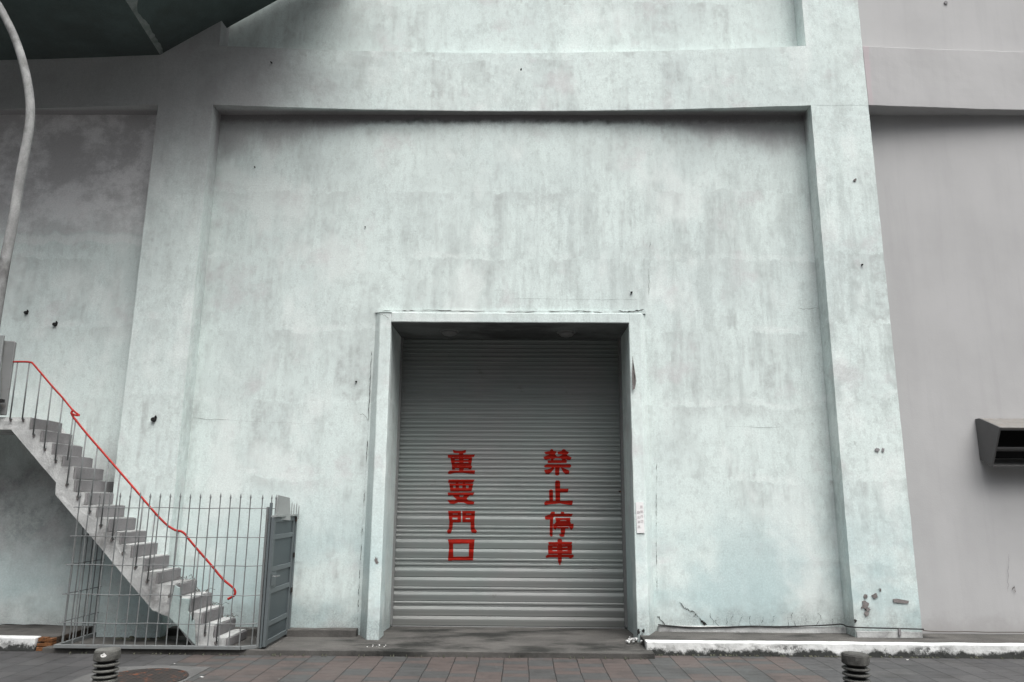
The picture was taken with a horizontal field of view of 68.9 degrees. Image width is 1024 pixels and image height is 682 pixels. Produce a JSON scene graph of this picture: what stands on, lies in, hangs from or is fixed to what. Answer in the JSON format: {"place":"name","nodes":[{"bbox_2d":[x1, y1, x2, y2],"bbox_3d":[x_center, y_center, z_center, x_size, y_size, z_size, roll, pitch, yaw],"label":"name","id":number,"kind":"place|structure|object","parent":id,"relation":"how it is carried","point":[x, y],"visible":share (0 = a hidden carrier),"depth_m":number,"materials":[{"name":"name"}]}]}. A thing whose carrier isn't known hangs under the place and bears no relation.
{"place":"outdoors","nodes":[
{"label":"outdoors","id":0,"kind":"place"},
{"bbox_2d":[0,651,1023,681],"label":"pavement","id":1,"kind":"structure","parent":0,"point":[27,666],"depth_m":7.98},
{"bbox_2d":[0,2,34,325],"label":"street lamp","id":2,"kind":"object","parent":1,"relation":"on","point":[14,211],"visible":1,"depth_m":8.44,"materials":[{"name":"metal"}]},
{"bbox_2d":[0,635,40,650],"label":"kerb","id":3,"kind":"structure","parent":1,"relation":"on","point":[16,643],"depth_m":8.70,"materials":[{"name":"white paint"}]},
{"bbox_2d":[35,636,55,650],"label":"kerb bricks","id":4,"kind":"object","parent":1,"relation":"on","point":[51,641],"visible":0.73,"depth_m":8.73,"materials":[{"name":"orange brick"}]},
{"bbox_2d":[0,625,92,643],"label":"raised apron","id":5,"kind":"object","parent":1,"relation":"on","point":[37,630],"visible":0.47,"depth_m":9.23,"materials":[{"name":"concrete"}]},
{"bbox_2d":[57,628,90,642],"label":"kerb bricks","id":6,"kind":"object","parent":1,"relation":"on","point":[59,638],"visible":0.3,"depth_m":9.08,"materials":[{"name":"brown brick"}]},
{"bbox_2d":[91,647,120,681],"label":"bollard","id":7,"kind":"object","parent":1,"relation":"on","point":[106,663],"visible":1,"depth_m":5.74,"materials":[{"name":"grey metal"}]},
{"bbox_2d":[70,665,209,681],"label":"pavement collar","id":8,"kind":"object","parent":1,"relation":"on","point":[192,671],"visible":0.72,"depth_m":7.80,"materials":[{"name":"concrete"}]},
{"bbox_2d":[117,668,188,681],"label":"manhole cover","id":9,"kind":"object","parent":8,"relation":"on","point":[158,675],"visible":0.87,"depth_m":7.47,"materials":[{"name":"metal"}]},
{"bbox_2d":[42,625,654,658],"bbox_3d":[-1.879,3.841,9.664,7.048,0.112,2.292,0,-12,1],"label":"apron","id":10,"kind":"object","parent":1,"relation":"on","point":[526,642],"visible":0.52,"depth_m":8.93,"materials":[{"name":"concrete"}]},
{"bbox_2d":[0,361,246,645],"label":"concrete staircase","id":11,"kind":"structure","parent":10,"relation":"on","point":[54,450],"depth_m":9.07,"materials":[{"name":"grey concrete"}]},
{"bbox_2d":[0,335,16,414],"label":"metal screen","id":12,"kind":"object","parent":11,"relation":"attached to","point":[7,352],"visible":1,"depth_m":9.35,"materials":[{"name":"metal"}]},
{"bbox_2d":[177,574,237,616],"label":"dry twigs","id":13,"kind":"object","parent":11,"relation":"on","point":[197,590],"visible":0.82,"depth_m":9.34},
{"bbox_2d":[115,636,179,639],"bbox_3d":[-4.497,3.674,9.206,0.765,0.051,0.260,0,-12,1],"label":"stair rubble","id":14,"kind":"object","parent":10,"relation":"on","point":[158,638],"visible":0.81,"depth_m":9.17,"materials":[{"name":"grey concrete"}]},
{"bbox_2d":[53,492,276,649],"bbox_3d":[-4.051,2.776,9.241,2.405,1.765,1.032,0,-12,1],"label":"iron fence","id":15,"kind":"object","parent":10,"relation":"on","point":[65,644],"visible":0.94,"depth_m":8.76,"materials":[{"name":"grey metal"}]},
{"bbox_2d":[626,637,641,642],"bbox_3d":[1.525,3.663,9.152,0.276,0.067,0.255,0,-12,1],"label":"plaster rubble","id":16,"kind":"object","parent":10,"relation":"on","point":[630,639],"visible":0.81,"depth_m":9.10,"materials":[{"name":"concrete"}]},
{"bbox_2d":[0,0,922,641],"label":"concrete building","id":17,"kind":"structure","parent":1,"relation":"on","point":[270,250],"depth_m":10.58,"materials":[{"name":"grey paint"}]},
{"bbox_2d":[0,0,276,59],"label":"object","id":18,"kind":"structure","parent":17,"relation":"attached to","point":[53,29],"depth_m":10.54,"materials":[{"name":"grey paint"}]},
{"bbox_2d":[256,495,299,647],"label":"metal gate","id":19,"kind":"structure","parent":17,"relation":"attached to","point":[274,620],"depth_m":9.07,"materials":[{"name":"grey metal"}]},
{"bbox_2d":[440,329,458,335],"bbox_3d":[-0.905,-0.114,10.822,0.280,0.081,0.280,0,-12,1],"label":"ceiling lamp","id":20,"kind":"object","parent":17,"relation":"attached to","point":[449,332],"visible":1,"depth_m":10.74,"materials":[{"name":"metal"}]},
{"bbox_2d":[557,330,575,336],"bbox_3d":[0.790,-0.099,10.835,0.280,0.081,0.280,0,-12,1],"label":"ceiling lamp","id":21,"kind":"object","parent":17,"relation":"attached to","point":[565,333],"visible":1,"depth_m":10.76,"materials":[{"name":"metal"}]},
{"bbox_2d":[636,502,644,532],"bbox_3d":[1.649,2.270,9.604,0.098,0.386,0.036,0,-12,1],"label":"door sign","id":22,"kind":"object","parent":17,"relation":"attached to","point":[640,516],"visible":1,"depth_m":9.60,"materials":[{"name":"white paper"}]},
{"bbox_2d":[658,623,923,629],"bbox_3d":[3.458,3.579,9.333,3.205,0.084,0.323,0,-12,1],"label":"cable","id":23,"kind":"object","parent":17,"relation":"attached to","point":[793,626],"visible":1,"depth_m":9.46,"materials":[{"name":"black rubber"}]},
{"bbox_2d":[69,651,1023,659],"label":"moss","id":24,"kind":"object","parent":1,"relation":"on","point":[976,657],"visible":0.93,"depth_m":8.66,"materials":[{"name":"green plant"}]},
{"bbox_2d":[640,631,1023,646],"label":"raised apron","id":25,"kind":"object","parent":1,"relation":"on","point":[926,638],"visible":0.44,"depth_m":9.13,"materials":[{"name":"concrete"}]},
{"bbox_2d":[923,630,1023,632],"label":"cable","id":26,"kind":"object","parent":25,"relation":"on","point":[974,631],"visible":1,"depth_m":9.44,"materials":[{"name":"black rubber"}]},
{"bbox_2d":[645,640,1023,658],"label":"kerb","id":27,"kind":"structure","parent":1,"relation":"on","point":[837,648],"depth_m":8.71,"materials":[{"name":"white paint"}]},
{"bbox_2d":[841,651,870,681],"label":"bollard","id":28,"kind":"object","parent":1,"relation":"on","point":[855,668],"visible":1,"depth_m":5.78,"materials":[{"name":"metal"}]},
{"bbox_2d":[858,0,1023,634],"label":"grey building","id":29,"kind":"structure","parent":1,"relation":"on","point":[945,85],"depth_m":10.48,"materials":[{"name":"grey paint"}]},
{"bbox_2d":[975,418,1023,466],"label":"vent hood","id":30,"kind":"object","parent":29,"relation":"attached to","point":[1001,440],"visible":1,"depth_m":9.83,"materials":[{"name":"black metal"}]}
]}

